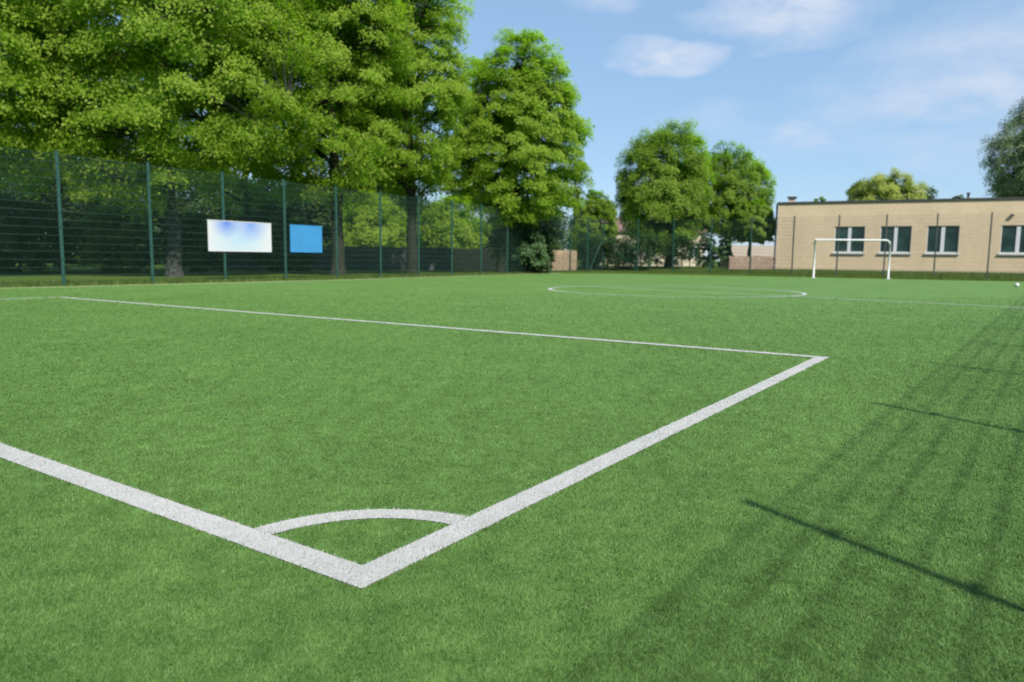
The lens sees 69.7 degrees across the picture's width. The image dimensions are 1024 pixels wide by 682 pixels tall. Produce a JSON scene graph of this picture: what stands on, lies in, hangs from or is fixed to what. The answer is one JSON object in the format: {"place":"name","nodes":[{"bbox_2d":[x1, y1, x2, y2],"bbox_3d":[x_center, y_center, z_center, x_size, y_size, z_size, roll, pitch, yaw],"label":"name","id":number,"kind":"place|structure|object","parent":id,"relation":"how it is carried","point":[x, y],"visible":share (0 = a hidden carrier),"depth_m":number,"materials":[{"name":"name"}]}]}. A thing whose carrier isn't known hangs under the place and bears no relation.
{"place":"outdoors","nodes":[
{"label":"outdoors","id":0,"kind":"place"},
{"bbox_2d":[0,258,1021,287],"bbox_3d":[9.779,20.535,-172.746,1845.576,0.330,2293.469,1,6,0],"label":"grass","id":1,"kind":"structure","parent":0,"point":[71,273],"depth_m":43.41,"materials":[{"name":"green plant"}]},
{"bbox_2d":[0,191,83,272],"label":"shrub","id":2,"kind":"object","parent":1,"relation":"on","point":[28,223],"visible":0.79,"depth_m":38.70,"materials":[{"name":"green plant"}]},
{"bbox_2d":[0,0,104,184],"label":"linden tree","id":3,"kind":"object","parent":1,"relation":"on","point":[20,79],"visible":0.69,"depth_m":29.39,"materials":[{"name":"green plant"}]},
{"bbox_2d":[0,2,143,268],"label":"linden tree","id":4,"kind":"object","parent":1,"relation":"on","point":[49,181],"visible":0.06,"depth_m":47.90,"materials":[{"name":"green plant"}]},
{"bbox_2d":[63,201,160,272],"bbox_3d":[-23.183,-5.815,42.432,5.337,4.504,5.530,1,6,0],"label":"shrub","id":5,"kind":"object","parent":1,"relation":"on","point":[80,231],"visible":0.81,"depth_m":41.42,"materials":[{"name":"green plant"}]},
{"bbox_2d":[0,280,326,288],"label":"kerb","id":6,"kind":"structure","parent":1,"relation":"on","point":[160,284],"depth_m":25.27,"materials":[{"name":"grey concrete"}]},
{"bbox_2d":[0,0,339,276],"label":"linden tree","id":7,"kind":"object","parent":1,"relation":"on","point":[152,107],"visible":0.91,"depth_m":31.30,"materials":[{"name":"green plant"}]},
{"bbox_2d":[152,210,230,272],"bbox_3d":[-17.915,-5.558,41.706,4.427,3.726,4.310,1,6,0],"label":"shrub","id":8,"kind":"object","parent":1,"relation":"on","point":[187,242],"visible":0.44,"depth_m":40.66,"materials":[{"name":"green plant"}]},
{"bbox_2d":[173,2,345,269],"bbox_3d":[-17.982,-15.697,51.914,11.892,21.684,11.944,1,6,0],"label":"linden tree","id":9,"kind":"object","parent":1,"relation":"on","point":[248,194],"visible":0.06,"depth_m":50.94,"materials":[{"name":"green plant"}]},
{"bbox_2d":[238,191,324,272],"bbox_3d":[-14.335,-6.635,45.638,4.922,5.121,5.290,1,6,0],"label":"shrub","id":10,"kind":"object","parent":1,"relation":"on","point":[294,262],"visible":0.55,"depth_m":44.64,"materials":[{"name":"green plant"}]},
{"bbox_2d":[0,152,572,266],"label":"woodland","id":11,"kind":"object","parent":1,"relation":"on","point":[316,211],"visible":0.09,"depth_m":70.50,"materials":[{"name":"green plant"}]},
{"bbox_2d":[202,0,421,275],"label":"linden tree","id":12,"kind":"object","parent":1,"relation":"on","point":[334,144],"visible":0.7,"depth_m":37.20,"materials":[{"name":"green plant"}]},
{"bbox_2d":[219,245,453,270],"bbox_3d":[-12.131,-5.835,52.763,16.548,2.010,0.170,-2,7,-21],"label":"board fence","id":13,"kind":"object","parent":1,"relation":"on","point":[424,254],"visible":0.45,"depth_m":53.38,"materials":[{"name":"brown wood"}]},
{"bbox_2d":[309,50,423,200],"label":"linden tree","id":14,"kind":"object","parent":1,"relation":"on","point":[340,163],"visible":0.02,"depth_m":70.69,"materials":[{"name":"green plant"}]},
{"bbox_2d":[329,187,406,267],"bbox_3d":[-12.440,-9.778,65.618,7.832,8.105,7.784,1,6,0],"label":"shrub","id":15,"kind":"object","parent":1,"relation":"on","point":[398,227],"visible":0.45,"depth_m":63.81,"materials":[{"name":"green plant"}]},
{"bbox_2d":[318,0,475,273],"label":"linden tree","id":16,"kind":"object","parent":1,"relation":"on","point":[447,91],"visible":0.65,"depth_m":40.85,"materials":[{"name":"green plant"}]},
{"bbox_2d":[342,273,551,279],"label":"kerb","id":17,"kind":"structure","parent":1,"relation":"on","point":[441,276],"depth_m":38.51,"materials":[{"name":"grey concrete"}]},
{"bbox_2d":[417,194,491,248],"bbox_3d":[-5.364,-9.727,66.336,7.226,7.237,7.191,1,6,0],"label":"shrub","id":18,"kind":"object","parent":1,"relation":"on","point":[425,240],"visible":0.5,"depth_m":64.17,"materials":[{"name":"green plant"}]},
{"bbox_2d":[436,54,509,212],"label":"linden tree","id":19,"kind":"object","parent":1,"relation":"on","point":[470,73],"visible":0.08,"depth_m":73.07,"materials":[{"name":"green plant"}]},
{"bbox_2d":[0,266,1023,287],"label":"grass tufts","id":20,"kind":"object","parent":1,"relation":"on","point":[864,273],"visible":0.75,"depth_m":46.45,"materials":[{"name":"green plant"}]},
{"bbox_2d":[453,248,576,270],"bbox_3d":[0.415,-6.252,57.782,10.486,1.980,0.170,-2,7,-22],"label":"board fence","id":21,"kind":"object","parent":1,"relation":"on","point":[457,260],"visible":0.28,"depth_m":56.61,"materials":[{"name":"beige wood"}]},
{"bbox_2d":[485,219,557,273],"bbox_3d":[0.679,-6.673,50.044,5.015,4.748,4.879,1,6,0],"label":"shrub","id":22,"kind":"object","parent":1,"relation":"on","point":[538,244],"visible":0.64,"depth_m":48.82,"materials":[{"name":"green plant"}]},
{"bbox_2d":[448,26,595,272],"bbox_3d":[0.602,-12.115,47.538,9.869,15.918,9.600,1,6,0],"label":"linden tree","id":23,"kind":"object","parent":1,"relation":"on","point":[523,122],"visible":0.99,"depth_m":45.75,"materials":[{"name":"green plant"}]},
{"bbox_2d":[567,189,618,268],"bbox_3d":[6.952,-9.641,63.347,4.515,7.021,4.668,1,6,0],"label":"tree","id":24,"kind":"object","parent":1,"relation":"on","point":[598,208],"visible":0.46,"depth_m":62.07,"materials":[{"name":"green plant"}]},
{"bbox_2d":[573,228,701,269],"bbox_3d":[10.336,-7.443,60.553,10.603,3.788,3.080,1,6,0],"label":"hedge","id":25,"kind":"object","parent":1,"relation":"on","point":[620,242],"visible":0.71,"depth_m":60.20,"materials":[{"name":"green plant"}]},
{"bbox_2d":[597,217,707,265],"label":"house","id":26,"kind":"structure","parent":1,"relation":"on","point":[684,261],"depth_m":83.45,"materials":[{"name":"beige brick"}]},
{"bbox_2d":[613,115,716,267],"bbox_3d":[13.440,-12.963,64.810,9.531,13.339,9.777,1,6,0],"label":"round tree","id":27,"kind":"object","parent":1,"relation":"on","point":[668,193],"visible":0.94,"depth_m":62.31,"materials":[{"name":"green plant"}]},
{"bbox_2d":[695,234,719,268],"bbox_3d":[16.635,-7.574,62.475,2.107,3.241,1.970,2,7,11],"label":"shrub","id":28,"kind":"object","parent":1,"relation":"on","point":[707,258],"visible":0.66,"depth_m":62.34,"materials":[{"name":"green plant"}]},
{"bbox_2d":[717,231,732,268],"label":"shrub","id":29,"kind":"object","parent":1,"relation":"on","point":[722,250],"visible":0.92,"depth_m":62.29,"materials":[{"name":"green plant"}]},
{"bbox_2d":[690,138,777,267],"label":"round tree","id":30,"kind":"object","parent":1,"relation":"on","point":[741,176],"visible":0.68,"depth_m":65.02,"materials":[{"name":"green plant"}]},
{"bbox_2d":[716,246,775,267],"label":"shed","id":31,"kind":"structure","parent":1,"relation":"on","point":[753,253],"depth_m":76.59,"materials":[{"name":"brown wood"}]},
{"bbox_2d":[728,256,773,270],"bbox_3d":[18.656,-5.979,57.354,3.529,1.320,0.170,1,6,0],"label":"board fence","id":32,"kind":"object","parent":1,"relation":"on","point":[756,261],"visible":0.66,"depth_m":57.26,"materials":[{"name":"brown wood"}]},
{"bbox_2d":[728,198,774,256],"bbox_3d":[20.329,-8.993,61.862,3.975,6.194,4.314,1,6,0],"label":"tree","id":33,"kind":"object","parent":1,"relation":"on","point":[754,209],"visible":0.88,"depth_m":60.77,"materials":[{"name":"green plant"}]},
{"bbox_2d":[602,212,1023,278],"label":"fence","id":34,"kind":"object","parent":1,"relation":"on","point":[710,244],"visible":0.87,"depth_m":52.22,"materials":[{"name":"green metal"}]},
{"bbox_2d":[814,196,825,200],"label":"yellow tree","id":35,"kind":"object","parent":1,"relation":"on","point":[821,198],"visible":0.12,"depth_m":93.10,"materials":[{"name":"green plant"}]},
{"bbox_2d":[845,167,938,200],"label":"yellow tree","id":36,"kind":"object","parent":1,"relation":"on","point":[889,188],"visible":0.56,"depth_m":90.79,"materials":[{"name":"green plant"}]},
{"bbox_2d":[977,98,1023,197],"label":"birch tree","id":37,"kind":"object","parent":1,"relation":"on","point":[1012,177],"visible":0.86,"depth_m":82.15,"materials":[{"name":"green plant"}]},
{"bbox_2d":[0,273,1023,681],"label":"turf","id":38,"kind":"structure","parent":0,"point":[678,287],"depth_m":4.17,"materials":[{"name":"green plastic"}]},
{"bbox_2d":[0,443,361,577],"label":"goal line","id":39,"kind":"object","parent":38,"relation":"on","point":[249,544],"visible":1,"depth_m":2.93,"materials":[{"name":"white paint"}]},
{"bbox_2d":[0,147,603,284],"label":"fence","id":40,"kind":"object","parent":38,"relation":"on","point":[319,204],"visible":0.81,"depth_m":30.15,"materials":[{"name":"green metal"}]},
{"bbox_2d":[207,219,271,251],"bbox_3d":[-10.682,-4.115,28.983,0.034,1.180,3.020,4,7,30],"label":"display board","id":41,"kind":"object","parent":40,"relation":"attached to","point":[234,236],"visible":1,"depth_m":28.89,"materials":[{"name":"white paint"}]},
{"bbox_2d":[290,224,321,252],"bbox_3d":[-8.931,-4.437,31.950,0.033,1.170,1.840,4,7,30],"label":"blue sign","id":42,"kind":"object","parent":40,"relation":"attached to","point":[305,238],"visible":1,"depth_m":31.91,"materials":[{"name":"blue plastic"}]},
{"bbox_2d":[257,509,465,533],"bbox_3d":[-0.593,0.713,2.941,0.819,0.001,0.227,-1,7,-11],"label":"corner arc","id":43,"kind":"object","parent":38,"relation":"on","point":[376,511],"visible":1,"depth_m":2.97,"materials":[{"name":"white paint"}]},
{"bbox_2d":[0,298,826,588],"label":"line fibres","id":44,"kind":"object","parent":38,"relation":"on","point":[339,518],"visible":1,"depth_m":3.01,"materials":[{"name":"white plastic"}]},
{"bbox_2d":[61,297,815,356],"bbox_3d":[-3.717,-0.437,12.814,17.021,0.001,0.125,5,8,34],"label":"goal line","id":45,"kind":"object","parent":38,"relation":"on","point":[475,329],"visible":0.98,"depth_m":10.48,"materials":[{"name":"white paint"}]},
{"bbox_2d":[335,356,828,587],"bbox_3d":[1.452,0.476,5.237,0.125,0.001,7.006,5,8,34],"label":"touch line","id":46,"kind":"object","parent":38,"relation":"on","point":[440,533],"visible":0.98,"depth_m":3.20,"materials":[{"name":"white paint"}]},
{"bbox_2d":[548,286,806,296],"bbox_3d":[5.479,-1.718,25.039,8.500,0.001,8.500,1,6,0],"label":"circle","id":47,"kind":"object","parent":38,"relation":"on","point":[676,296],"visible":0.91,"depth_m":23.42,"materials":[{"name":"white paint"}]},
{"bbox_2d":[589,286,776,295],"bbox_3d":[5.479,-1.719,25.039,0.100,0.001,8.250,-5,9,-41],"label":"halfway line","id":48,"kind":"object","parent":38,"relation":"on","point":[692,291],"visible":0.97,"depth_m":24.44,"materials":[{"name":"white paint"}]},
{"bbox_2d":[810,239,891,278],"bbox_3d":[21.138,-5.130,45.897,4.727,2.433,0.644,1,6,7],"label":"football goal","id":49,"kind":"object","parent":38,"relation":"on","point":[889,244],"visible":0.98,"depth_m":45.56,"materials":[{"name":"white paint"}]},
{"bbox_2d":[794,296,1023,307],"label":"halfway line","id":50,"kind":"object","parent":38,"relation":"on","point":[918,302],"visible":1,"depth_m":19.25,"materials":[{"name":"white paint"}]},
{"bbox_2d":[2,0,1023,260],"label":"sky","id":51,"kind":"structure","parent":0,"point":[832,95],"materials":[{"name":"blue"}]},
{"bbox_2d":[773,192,1023,273],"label":"school building","id":52,"kind":"structure","parent":0,"point":[876,212],"depth_m":55.43,"materials":[{"name":"beige brick"}]},
{"bbox_2d":[832,226,864,253],"bbox_3d":[26.200,-7.834,57.144,2.330,2.117,0.295,4,7,26],"label":"window","id":53,"kind":"structure","parent":52,"relation":"in","point":[852,231],"depth_m":57.20,"materials":[{"name":"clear glass"}]},
{"bbox_2d":[878,226,911,253],"bbox_3d":[29.072,-7.647,55.768,2.290,2.117,0.295,4,7,26],"label":"window","id":54,"kind":"structure","parent":52,"relation":"in","point":[891,233],"depth_m":55.80,"materials":[{"name":"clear glass"}]},
{"bbox_2d":[924,226,959,254],"bbox_3d":[31.867,-7.466,54.428,2.260,2.117,0.295,4,7,26],"label":"window","id":55,"kind":"structure","parent":52,"relation":"in","point":[945,237],"depth_m":54.48,"materials":[{"name":"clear glass"}]},
{"bbox_2d":[998,225,1023,254],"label":"window","id":56,"kind":"structure","parent":52,"relation":"in","point":[1007,229],"depth_m":52.66,"materials":[{"name":"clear glass"}]}
]}

